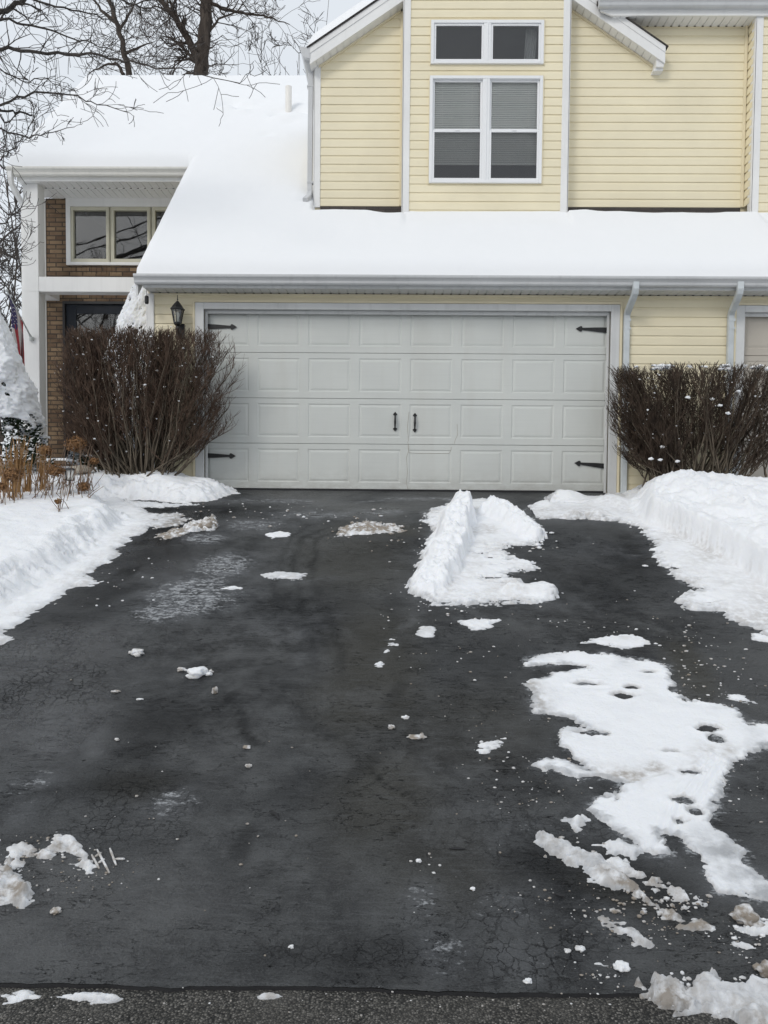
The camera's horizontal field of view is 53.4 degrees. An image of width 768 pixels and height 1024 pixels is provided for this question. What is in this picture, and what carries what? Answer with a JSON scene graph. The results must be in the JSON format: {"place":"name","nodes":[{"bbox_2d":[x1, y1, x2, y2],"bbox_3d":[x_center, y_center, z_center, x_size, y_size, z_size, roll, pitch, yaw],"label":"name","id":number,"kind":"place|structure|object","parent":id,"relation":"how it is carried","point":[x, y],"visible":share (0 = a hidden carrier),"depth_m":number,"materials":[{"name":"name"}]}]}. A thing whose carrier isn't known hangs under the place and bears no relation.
{"place":"outdoors","nodes":[
{"label":"outdoors","id":0,"kind":"place"},
{"bbox_2d":[68,465,92,473],"bbox_3d":[-3.445,-0.483,8.642,0.295,0.103,0.220,1,2,1],"label":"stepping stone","id":1,"kind":"object","parent":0,"point":[78,470],"visible":0.45,"depth_m":8.57,"materials":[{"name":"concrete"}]},
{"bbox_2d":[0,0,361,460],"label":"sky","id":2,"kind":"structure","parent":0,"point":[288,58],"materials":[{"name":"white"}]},
{"bbox_2d":[0,983,737,1023],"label":"road","id":3,"kind":"structure","parent":0,"point":[312,1007],"depth_m":2.32,"materials":[{"name":"grey asphalt"}]},
{"bbox_2d":[1,990,40,1004],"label":"snow crust","id":4,"kind":"object","parent":3,"relation":"on","point":[21,995],"visible":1,"depth_m":2.36},
{"bbox_2d":[55,992,122,1004],"bbox_3d":[-0.912,1.500,2.359,0.228,0.029,0.066,1,2,1],"label":"snow crust","id":5,"kind":"object","parent":3,"relation":"on","point":[97,998],"visible":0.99,"depth_m":2.35},
{"bbox_2d":[257,992,282,999],"bbox_3d":[-0.357,1.508,2.378,0.096,0.021,0.036,1,2,1],"label":"snow crust","id":6,"kind":"object","parent":3,"relation":"on","point":[266,996],"visible":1,"depth_m":2.37},
{"bbox_2d":[0,983,640,997],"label":"driveway edge","id":7,"kind":"object","parent":3,"relation":"on","point":[475,994],"visible":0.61,"depth_m":2.40,"materials":[{"name":"black asphalt"}]},
{"bbox_2d":[634,967,767,1023],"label":"snow heap","id":8,"kind":"object","parent":3,"relation":"on","point":[742,1002],"visible":1,"depth_m":2.35,"materials":[{"name":"white snow"}]},
{"bbox_2d":[0,490,767,993],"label":"driveway","id":9,"kind":"structure","parent":0,"point":[308,702],"depth_m":3.52,"materials":[{"name":"black asphalt"}]},
{"bbox_2d":[0,856,34,908],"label":"slush patch","id":10,"kind":"object","parent":9,"relation":"on","point":[16,890],"visible":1,"depth_m":2.76,"materials":[{"name":"white snow"}]},
{"bbox_2d":[0,839,36,871],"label":"slush patch","id":11,"kind":"object","parent":9,"relation":"on","point":[18,850],"visible":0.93,"depth_m":2.97,"materials":[{"name":"white snow"}]},
{"bbox_2d":[50,907,61,914],"bbox_3d":[-1.157,1.406,2.689,0.042,0.025,0.037,1,2,1],"label":"ice chunk","id":12,"kind":"object","parent":9,"relation":"on","point":[55,910],"visible":1,"depth_m":2.68,"materials":[{"name":"white ice"}]},
{"bbox_2d":[36,834,96,874],"bbox_3d":[-1.214,1.327,2.979,0.313,0.076,0.164,1,3,20],"label":"slush patch","id":13,"kind":"object","parent":9,"relation":"on","point":[67,843],"visible":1,"depth_m":2.98,"materials":[{"name":"white snow"}]},
{"bbox_2d":[91,848,124,872],"bbox_3d":[-1.073,1.340,2.942,0.149,0.036,0.093,2,3,36],"label":"slush tread","id":14,"kind":"object","parent":9,"relation":"on","point":[103,859],"visible":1,"depth_m":2.94,"materials":[{"name":"white snow"}]},
{"bbox_2d":[128,649,143,656],"bbox_3d":[-1.503,0.854,4.644,0.098,0.047,0.076,2,3,38],"label":"ice chunk","id":15,"kind":"object","parent":9,"relation":"on","point":[137,652],"visible":1,"depth_m":4.62,"materials":[{"name":"white snow"}]},
{"bbox_2d":[124,500,199,507],"bbox_3d":[-2.385,-0.081,7.989,0.878,0.082,0.300,1,2,10],"label":"snow patch","id":16,"kind":"object","parent":9,"relation":"on","point":[140,504],"visible":0.95,"depth_m":7.97,"materials":[{"name":"white snow"}]},
{"bbox_2d":[149,512,187,528],"bbox_3d":[-2.218,0.081,7.411,0.612,0.147,0.564,1,2,1],"label":"slush patch","id":17,"kind":"object","parent":9,"relation":"on","point":[170,520],"visible":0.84,"depth_m":7.37,"materials":[{"name":"white snow"}]},
{"bbox_2d":[154,527,189,538],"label":"slush patch","id":18,"kind":"object","parent":9,"relation":"on","point":[172,533],"visible":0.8,"depth_m":6.96,"materials":[{"name":"beige snow"}]},
{"bbox_2d":[177,667,186,671],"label":"ice chunk","id":19,"kind":"object","parent":9,"relation":"on","point":[179,669],"visible":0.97,"depth_m":4.43,"materials":[{"name":"white snow"}]},
{"bbox_2d":[185,666,212,678],"bbox_3d":[-1.062,0.923,4.382,0.151,0.064,0.112,1,2,1],"label":"ice chunk","id":20,"kind":"object","parent":9,"relation":"on","point":[196,672],"visible":1,"depth_m":4.35,"materials":[{"name":"white snow"}]},
{"bbox_2d":[183,514,217,531],"bbox_3d":[-1.729,0.112,7.257,0.348,0.174,0.552,1,2,1],"label":"slush patch","id":21,"kind":"object","parent":9,"relation":"on","point":[190,526],"visible":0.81,"depth_m":7.13,"materials":[{"name":"white snow"}]},
{"bbox_2d":[195,519,217,530],"bbox_3d":[-1.663,0.131,7.139,0.193,0.131,0.138,-1,3,-35],"label":"ice chunk","id":22,"kind":"object","parent":9,"relation":"on","point":[208,523],"visible":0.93,"depth_m":7.11,"materials":[{"name":"beige ice"}]},
{"bbox_2d":[212,686,217,693],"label":"ice chunk","id":23,"kind":"object","parent":9,"relation":"on","point":[214,690],"visible":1,"depth_m":4.17,"materials":[{"name":"white ice"}]},
{"bbox_2d":[221,586,242,589],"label":"snow patch","id":24,"kind":"object","parent":9,"relation":"on","point":[232,587],"visible":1,"depth_m":5.68,"materials":[{"name":"white snow"}]},
{"bbox_2d":[269,810,278,818],"bbox_3d":[-0.454,1.269,3.202,0.022,0.016,0.073,-2,3,-43],"label":"asphalt crack","id":25,"kind":"object","parent":9,"relation":"on","point":[275,814],"visible":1,"depth_m":3.20,"materials":[{"name":"black asphalt"}]},
{"bbox_2d":[265,531,290,538],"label":"snow patch","id":26,"kind":"object","parent":9,"relation":"on","point":[279,534],"visible":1,"depth_m":6.95,"materials":[{"name":"white snow"}]},
{"bbox_2d":[260,571,306,579],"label":"snow patch","id":27,"kind":"object","parent":9,"relation":"on","point":[284,575],"visible":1,"depth_m":5.94,"materials":[{"name":"white snow"}]},
{"bbox_2d":[334,520,404,536],"bbox_3d":[-0.181,0.162,7.204,0.702,0.142,0.495,0,2,-16],"label":"slush patch","id":28,"kind":"object","parent":9,"relation":"on","point":[345,531],"visible":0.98,"depth_m":7.13,"materials":[{"name":"beige snow"}]},
{"bbox_2d":[0,503,767,1019],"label":"ice crumbs","id":29,"kind":"object","parent":9,"relation":"on","point":[642,895],"visible":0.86,"depth_m":2.93,"materials":[{"name":"white ice"}]},
{"bbox_2d":[374,638,398,666],"bbox_3d":[0.023,0.862,4.675,0.090,0.100,0.396,1,2,15],"label":"snow streak","id":30,"kind":"object","parent":9,"relation":"on","point":[380,664],"visible":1,"depth_m":4.68,"materials":[{"name":"white snow"}]},
{"bbox_2d":[407,733,426,738],"bbox_3d":[0.162,1.111,3.769,0.103,0.026,0.058,0,2,-13],"label":"ice chunk","id":31,"kind":"object","parent":9,"relation":"on","point":[416,736],"visible":1,"depth_m":3.76,"materials":[{"name":"white ice"}]},
{"bbox_2d":[416,626,435,636],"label":"snow patch","id":32,"kind":"object","parent":9,"relation":"on","point":[425,631],"visible":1,"depth_m":4.96,"materials":[{"name":"white snow"}]},
{"bbox_2d":[458,619,500,629],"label":"snow patch","id":33,"kind":"object","parent":9,"relation":"on","point":[477,624],"visible":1,"depth_m":5.08,"materials":[{"name":"white snow"}]},
{"bbox_2d":[405,489,559,607],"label":"snow ridge","id":34,"kind":"structure","parent":9,"relation":"on","point":[454,565],"depth_m":6.23,"materials":[{"name":"white snow"}]},
{"bbox_2d":[476,738,505,753],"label":"snow patch","id":35,"kind":"object","parent":9,"relation":"on","point":[487,747],"visible":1,"depth_m":3.69,"materials":[{"name":"white snow"}]},
{"bbox_2d":[523,978,531,983],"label":"ice chunk","id":36,"kind":"object","parent":9,"relation":"on","point":[527,980],"visible":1,"depth_m":2.42,"materials":[{"name":"white snow"}]},
{"bbox_2d":[533,830,609,869],"bbox_3d":[0.736,1.329,2.980,0.341,0.074,0.143,2,3,33],"label":"snow patch","id":37,"kind":"object","parent":9,"relation":"on","point":[567,853],"visible":0.98,"depth_m":2.97,"materials":[{"name":"white snow"}]},
{"bbox_2d":[561,814,590,832],"bbox_3d":[0.801,1.282,3.161,0.133,0.056,0.112,1,2,1],"label":"slush lump","id":38,"kind":"object","parent":9,"relation":"on","point":[576,822],"visible":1,"depth_m":3.15,"materials":[{"name":"white snow"}]},
{"bbox_2d":[575,945,585,951],"bbox_3d":[0.655,1.457,2.547,0.036,0.016,0.029,2,3,23],"label":"ice chunk","id":39,"kind":"object","parent":9,"relation":"on","point":[580,948],"visible":1,"depth_m":2.54,"materials":[{"name":"white ice"}]},
{"bbox_2d":[592,838,643,859],"bbox_3d":[0.924,1.327,3.016,0.203,0.052,0.126,1,2,1],"label":"snow patch","id":40,"kind":"object","parent":9,"relation":"on","point":[617,846],"visible":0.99,"depth_m":3.00,"materials":[{"name":"white snow"}]},
{"bbox_2d":[580,634,657,649],"bbox_3d":[1.481,0.825,4.825,0.482,0.067,0.224,0,3,-19],"label":"snow patch","id":41,"kind":"object","parent":9,"relation":"on","point":[624,641],"visible":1,"depth_m":4.82,"materials":[{"name":"white snow"}]},
{"bbox_2d":[613,960,629,971],"bbox_3d":[0.771,1.474,2.475,0.054,0.028,0.046,1,2,1],"label":"ice chunk","id":42,"kind":"object","parent":9,"relation":"on","point":[621,965],"visible":1,"depth_m":2.47,"materials":[{"name":"white snow"}]},
{"bbox_2d":[583,865,661,903],"bbox_3d":[0.888,1.377,2.845,0.308,0.066,0.123,2,3,25],"label":"slush streak","id":43,"kind":"object","parent":9,"relation":"on","point":[613,879],"visible":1,"depth_m":2.84,"materials":[{"name":"white snow"}]},
{"bbox_2d":[595,910,654,948],"bbox_3d":[0.823,1.442,2.629,0.233,0.046,0.093,3,3,43],"label":"slush streak","id":44,"kind":"object","parent":9,"relation":"on","point":[638,938],"visible":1,"depth_m":2.61,"materials":[{"name":"white snow"}]},
{"bbox_2d":[519,650,767,900],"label":"snow patch","id":45,"kind":"object","parent":9,"relation":"on","point":[651,724],"visible":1,"depth_m":3.67,"materials":[{"name":"white snow"}]},
{"bbox_2d":[528,469,767,635],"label":"snow bank","id":46,"kind":"structure","parent":9,"relation":"on","point":[715,524],"depth_m":6.75,"materials":[{"name":"white snow"}]},
{"bbox_2d":[604,360,767,486],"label":"bare shrub","id":47,"kind":"object","parent":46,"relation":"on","point":[652,438],"visible":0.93,"depth_m":8.19,"materials":[{"name":"brown plant"}]},
{"bbox_2d":[598,856,707,909],"bbox_3d":[0.994,1.375,2.840,0.407,0.084,0.138,2,3,35],"label":"slush streak","id":48,"kind":"object","parent":9,"relation":"on","point":[619,864],"visible":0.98,"depth_m":2.85,"materials":[{"name":"white snow"}]},
{"bbox_2d":[642,896,715,931],"bbox_3d":[1.027,1.420,2.676,0.265,0.054,0.105,2,3,31],"label":"slush streak","id":49,"kind":"object","parent":9,"relation":"on","point":[695,924],"visible":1,"depth_m":2.66,"materials":[{"name":"white snow"}]},
{"bbox_2d":[725,694,757,704],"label":"snow patch","id":50,"kind":"object","parent":9,"relation":"on","point":[736,697],"visible":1,"depth_m":4.15,"materials":[{"name":"white snow"}]},
{"bbox_2d":[731,941,755,949],"bbox_3d":[1.240,1.461,2.560,0.149,0.027,0.039,1,2,13],"label":"slush streak","id":51,"kind":"object","parent":9,"relation":"on","point":[743,945],"visible":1,"depth_m":2.56,"materials":[{"name":"white snow"}]},
{"bbox_2d":[728,903,764,926],"bbox_3d":[1.266,1.412,2.666,0.115,0.078,0.077,1,2,1],"label":"ice chunk","id":52,"kind":"object","parent":9,"relation":"on","point":[745,914],"visible":0.99,"depth_m":2.65,"materials":[{"name":"white ice"}]},
{"bbox_2d":[734,921,767,935],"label":"snow patch","id":53,"kind":"object","parent":9,"relation":"on","point":[753,930],"visible":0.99,"depth_m":2.62,"materials":[{"name":"white snow"}]},
{"bbox_2d":[751,633,767,641],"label":"snow patch","id":54,"kind":"object","parent":9,"relation":"on","point":[759,637],"visible":1,"depth_m":4.88,"materials":[{"name":"white snow"}]},
{"bbox_2d":[752,959,767,977],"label":"ice chunk","id":55,"kind":"object","parent":9,"relation":"on","point":[762,967],"visible":1,"depth_m":2.45,"materials":[{"name":"beige snow"}]},
{"bbox_3d":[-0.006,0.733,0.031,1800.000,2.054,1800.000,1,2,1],"label":"snow field","id":56,"kind":"structure","parent":0,"visible":0},
{"bbox_2d":[0,292,11,309],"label":"thin bare tree","id":57,"kind":"object","parent":56,"relation":"on","point":[4,302],"visible":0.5,"depth_m":19.11,"materials":[{"name":"brown plant"}]},
{"bbox_2d":[0,114,14,332],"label":"thin bare tree","id":58,"kind":"object","parent":56,"relation":"on","point":[3,181],"visible":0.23,"depth_m":24.65,"materials":[{"name":"brown plant"}]},
{"bbox_2d":[0,166,20,457],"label":"thin bare tree","id":59,"kind":"object","parent":56,"relation":"on","point":[8,214],"visible":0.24,"depth_m":19.87,"materials":[{"name":"brown plant"}]},
{"bbox_2d":[0,89,20,443],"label":"thin bare tree","id":60,"kind":"object","parent":56,"relation":"on","point":[15,228],"visible":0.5,"depth_m":26.57,"materials":[{"name":"brown plant"}]},
{"bbox_2d":[0,224,20,292],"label":"thin bare tree","id":61,"kind":"object","parent":56,"relation":"on","point":[2,249],"visible":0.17,"depth_m":31.96,"materials":[{"name":"brown plant"}]},
{"bbox_2d":[0,208,21,457],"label":"thin bare tree","id":62,"kind":"object","parent":56,"relation":"on","point":[5,283],"visible":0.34,"depth_m":17.91,"materials":[{"name":"brown plant"}]},
{"bbox_2d":[0,248,21,455],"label":"thin bare tree","id":63,"kind":"object","parent":56,"relation":"on","point":[12,287],"visible":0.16,"depth_m":21.74,"materials":[{"name":"brown plant"}]},
{"bbox_2d":[1,125,22,451],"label":"thin bare tree","id":64,"kind":"object","parent":56,"relation":"on","point":[17,237],"visible":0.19,"depth_m":30.70,"materials":[{"name":"brown plant"}]},
{"bbox_2d":[0,93,28,455],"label":"thin bare tree","id":65,"kind":"object","parent":56,"relation":"on","point":[15,209],"visible":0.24,"depth_m":22.82,"materials":[{"name":"brown plant"}]},
{"bbox_2d":[0,39,37,297],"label":"thin bare tree","id":66,"kind":"object","parent":56,"relation":"on","point":[34,129],"visible":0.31,"depth_m":32.10,"materials":[{"name":"brown plant"}]},
{"bbox_2d":[0,311,54,471],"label":"conical evergreen","id":67,"kind":"object","parent":56,"relation":"on","point":[19,402],"visible":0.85,"depth_m":8.78,"materials":[{"name":"white plant"}]},
{"bbox_2d":[3,28,80,283],"bbox_3d":[-15.151,-12.135,36.535,5.607,21.329,6.706,-1,3,-37],"label":"thin bare tree","id":68,"kind":"object","parent":56,"relation":"on","point":[54,91],"visible":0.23,"depth_m":35.73,"materials":[{"name":"brown plant"}]},
{"bbox_2d":[0,463,160,644],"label":"snow lawn","id":69,"kind":"structure","parent":56,"relation":"on","point":[49,552],"depth_m":6.38,"materials":[{"name":"white snow"}]},
{"bbox_2d":[0,467,15,504],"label":"dried hydrangea","id":70,"kind":"object","parent":69,"relation":"on","point":[3,486],"visible":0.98,"depth_m":7.14,"materials":[{"name":"brown plant"}]},
{"bbox_2d":[0,441,22,492],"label":"dry stalk clump","id":71,"kind":"object","parent":69,"relation":"on","point":[2,467],"visible":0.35,"depth_m":7.54,"materials":[{"name":"plant"}]},
{"bbox_2d":[1,467,24,502],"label":"dried hydrangea","id":72,"kind":"object","parent":69,"relation":"on","point":[8,473],"visible":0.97,"depth_m":7.21,"materials":[{"name":"brown plant"}]},
{"bbox_2d":[0,479,25,498],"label":"dry stalk clump","id":73,"kind":"object","parent":69,"relation":"on","point":[14,491],"visible":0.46,"depth_m":7.33,"materials":[{"name":"plant"}]},
{"bbox_2d":[5,433,29,492],"bbox_3d":[-3.645,-0.469,7.586,0.231,0.620,0.184,-1,3,-37],"label":"dry stalk clump","id":74,"kind":"object","parent":69,"relation":"on","point":[16,462],"visible":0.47,"depth_m":7.59,"materials":[{"name":"plant"}]},
{"bbox_2d":[19,454,32,491],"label":"dry stalk clump","id":75,"kind":"object","parent":69,"relation":"on","point":[27,486],"visible":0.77,"depth_m":7.62,"materials":[{"name":"plant"}]},
{"bbox_2d":[36,445,50,490],"bbox_3d":[-3.459,-0.445,7.752,0.139,0.506,0.190,-1,3,-26],"label":"dry stalk clump","id":76,"kind":"object","parent":69,"relation":"on","point":[42,465],"visible":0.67,"depth_m":7.72,"materials":[{"name":"plant"}]},
{"bbox_2d":[28,445,59,487],"bbox_3d":[-3.545,-0.469,7.879,0.271,0.465,0.474,-1,3,-36],"label":"dried hydrangea","id":77,"kind":"object","parent":69,"relation":"on","point":[48,449],"visible":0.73,"depth_m":7.90,"materials":[{"name":"brown plant"}]},
{"bbox_2d":[25,463,65,494],"bbox_3d":[-3.282,-0.312,7.524,0.254,0.357,0.406,1,3,20],"label":"dried hydrangea","id":78,"kind":"object","parent":69,"relation":"on","point":[53,468],"visible":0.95,"depth_m":7.51,"materials":[{"name":"brown plant"}]},
{"bbox_2d":[6,437,105,499],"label":"dead stems","id":79,"kind":"object","parent":69,"relation":"on","point":[62,476],"visible":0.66,"depth_m":7.57,"materials":[{"name":"brown plant"}]},
{"bbox_2d":[46,474,68,511],"bbox_3d":[-2.997,-0.178,7.023,0.176,0.383,0.145,1,2,1],"label":"dried hydrangea","id":80,"kind":"object","parent":69,"relation":"on","point":[58,501],"visible":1,"depth_m":7.02,"materials":[{"name":"brown plant"}]},
{"bbox_2d":[52,435,86,485],"bbox_3d":[-3.309,-0.535,8.054,0.371,0.549,0.279,1,2,1],"label":"dried hydrangea","id":81,"kind":"object","parent":69,"relation":"on","point":[75,444],"visible":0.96,"depth_m":7.98,"materials":[{"name":"brown plant"}]},
{"bbox_2d":[65,468,74,493],"bbox_3d":[-3.147,-0.263,7.641,0.116,0.362,0.116,1,2,1],"label":"solar lamp","id":82,"kind":"object","parent":69,"relation":"on","point":[68,471],"visible":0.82,"depth_m":7.61,"materials":[{"name":"white plastic"}]},
{"bbox_2d":[70,458,90,495],"bbox_3d":[-3.037,-0.345,7.575,0.176,0.401,0.264,1,2,15],"label":"dried hydrangea","id":83,"kind":"object","parent":69,"relation":"on","point":[84,486],"visible":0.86,"depth_m":7.61,"materials":[{"name":"brown plant"}]},
{"bbox_2d":[83,457,98,491],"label":"dried hydrangea","id":84,"kind":"object","parent":69,"relation":"on","point":[93,461],"visible":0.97,"depth_m":7.90,"materials":[{"name":"brown plant"}]},
{"bbox_2d":[22,470,240,502],"bbox_3d":[-3.066,-0.269,8.819,2.781,0.463,1.802,0,2,-11],"label":"snow bed","id":85,"kind":"object","parent":69,"relation":"on","point":[171,487],"visible":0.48,"depth_m":8.39,"materials":[{"name":"white snow"}]},
{"bbox_2d":[47,324,244,477],"bbox_3d":[-2.682,-1.035,8.681,2.223,2.087,0.868,1,2,1],"label":"bare shrub","id":86,"kind":"object","parent":85,"relation":"on","point":[101,417],"visible":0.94,"depth_m":8.53,"materials":[{"name":"brown plant"}]},
{"bbox_2d":[66,283,147,469],"bbox_3d":[-3.495,-1.662,10.111,1.408,3.012,1.994,1,2,1],"label":"conical evergreen","id":87,"kind":"object","parent":56,"relation":"on","point":[132,312],"visible":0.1,"depth_m":9.79,"materials":[{"name":"white plant"}]},
{"bbox_2d":[68,0,193,77],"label":"bare tree","id":88,"kind":"object","parent":56,"relation":"on","point":[124,56],"visible":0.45,"depth_m":24.46,"materials":[{"name":"brown plant"}]},
{"bbox_2d":[0,0,274,267],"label":"bare tree","id":89,"kind":"object","parent":56,"relation":"on","point":[9,9],"visible":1,"depth_m":8.26,"materials":[{"name":"brown plant"}]},
{"bbox_2d":[136,12,181,74],"bbox_3d":[-8.311,-11.624,33.592,7.871,20.670,4.498,-2,3,-43],"label":"thin bare tree","id":90,"kind":"object","parent":56,"relation":"on","point":[148,34],"visible":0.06,"depth_m":33.37,"materials":[{"name":"brown plant"}]},
{"bbox_2d":[103,0,326,74],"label":"bare tree","id":91,"kind":"object","parent":56,"relation":"on","point":[205,25],"visible":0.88,"depth_m":23.39,"materials":[{"name":"brown plant"}]},
{"bbox_2d":[213,21,276,75],"bbox_3d":[-7.108,-12.172,34.919,5.834,21.675,10.402,0,2,-7],"label":"thin bare tree","id":92,"kind":"object","parent":56,"relation":"on","point":[238,51],"visible":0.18,"depth_m":35.31,"materials":[{"name":"brown plant"}]},
{"bbox_2d":[244,19,259,73],"bbox_3d":[-5.031,-11.220,33.955,4.970,19.894,3.756,-2,3,-40],"label":"thin bare tree","id":93,"kind":"object","parent":56,"relation":"on","point":[249,45],"visible":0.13,"depth_m":33.27,"materials":[{"name":"brown plant"}]},
{"bbox_2d":[249,21,270,68],"bbox_3d":[-5.389,-11.117,34.544,3.676,19.632,6.131,-1,3,-29],"label":"thin bare tree","id":94,"kind":"object","parent":56,"relation":"on","point":[257,39],"visible":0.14,"depth_m":32.68,"materials":[{"name":"brown plant"}]},
{"bbox_2d":[249,30,285,74],"bbox_3d":[-4.353,-11.308,34.358,5.268,20.042,4.903,-2,3,-41],"label":"thin bare tree","id":95,"kind":"object","parent":56,"relation":"on","point":[274,43],"visible":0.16,"depth_m":33.25,"materials":[{"name":"brown plant"}]},
{"bbox_2d":[268,28,317,74],"bbox_3d":[-3.209,-11.275,33.254,6.135,20.095,5.086,-2,3,-42],"label":"thin bare tree","id":96,"kind":"object","parent":56,"relation":"on","point":[292,46],"visible":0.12,"depth_m":33.62,"materials":[{"name":"brown plant"}]},
{"bbox_2d":[263,1,328,74],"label":"thin bare tree","id":97,"kind":"object","parent":56,"relation":"on","point":[309,33],"visible":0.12,"depth_m":32.63,"materials":[{"name":"brown plant"}]},
{"bbox_2d":[6,0,767,493],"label":"house","id":98,"kind":"structure","parent":56,"relation":"on","point":[434,244],"depth_m":9.54,"materials":[{"name":"beige plastic"}]},
{"bbox_2d":[5,289,33,365],"bbox_3d":[-5.181,-2.513,10.885,0.081,1.181,0.622,1,2,7],"label":"flag","id":99,"kind":"object","parent":98,"relation":"attached to","point":[17,322],"visible":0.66,"depth_m":10.80,"materials":[{"name":"fabric"}]},
{"bbox_2d":[62,301,131,459],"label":"front door","id":100,"kind":"structure","parent":98,"relation":"in","point":[94,314],"depth_m":11.78,"materials":[{"name":"black paint"}]},
{"bbox_2d":[66,198,171,265],"bbox_3d":[-3.779,-4.289,11.719,2.180,1.016,0.135,1,2,1],"label":"porch window","id":101,"kind":"structure","parent":98,"relation":"in","point":[110,206],"depth_m":11.67,"materials":[{"name":"beige wood"}]},
{"bbox_2d":[145,289,148,303],"bbox_3d":[-2.728,-2.474,8.764,0.048,0.168,0.048,1,2,1],"label":"hanging ornament","id":102,"kind":"object","parent":98,"relation":"hanging from","point":[146,299],"visible":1,"depth_m":8.75,"materials":[{"name":"black metal"}]},
{"bbox_2d":[208,314,606,492],"bbox_3d":[0.254,-1.329,9.045,4.828,2.171,0.109,1,2,1],"label":"garage door","id":103,"kind":"structure","parent":98,"relation":"in","point":[438,403],"depth_m":9.05,"materials":[{"name":"paint"}]},
{"bbox_2d":[428,74,543,184],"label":"double hung window","id":104,"kind":"structure","parent":98,"relation":"in","point":[483,129],"depth_m":9.69,"materials":[{"name":"glass"}]},
{"bbox_2d":[430,19,544,65],"bbox_3d":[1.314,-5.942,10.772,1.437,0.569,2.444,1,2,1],"label":"transom window","id":105,"kind":"structure","parent":98,"relation":"in","point":[486,45],"depth_m":9.71,"materials":[{"name":"plastic"}]},
{"bbox_2d":[741,317,767,477],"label":"garage door","id":106,"kind":"structure","parent":98,"relation":"in","point":[756,328],"depth_m":8.97,"materials":[{"name":"beige paint"}]}
]}

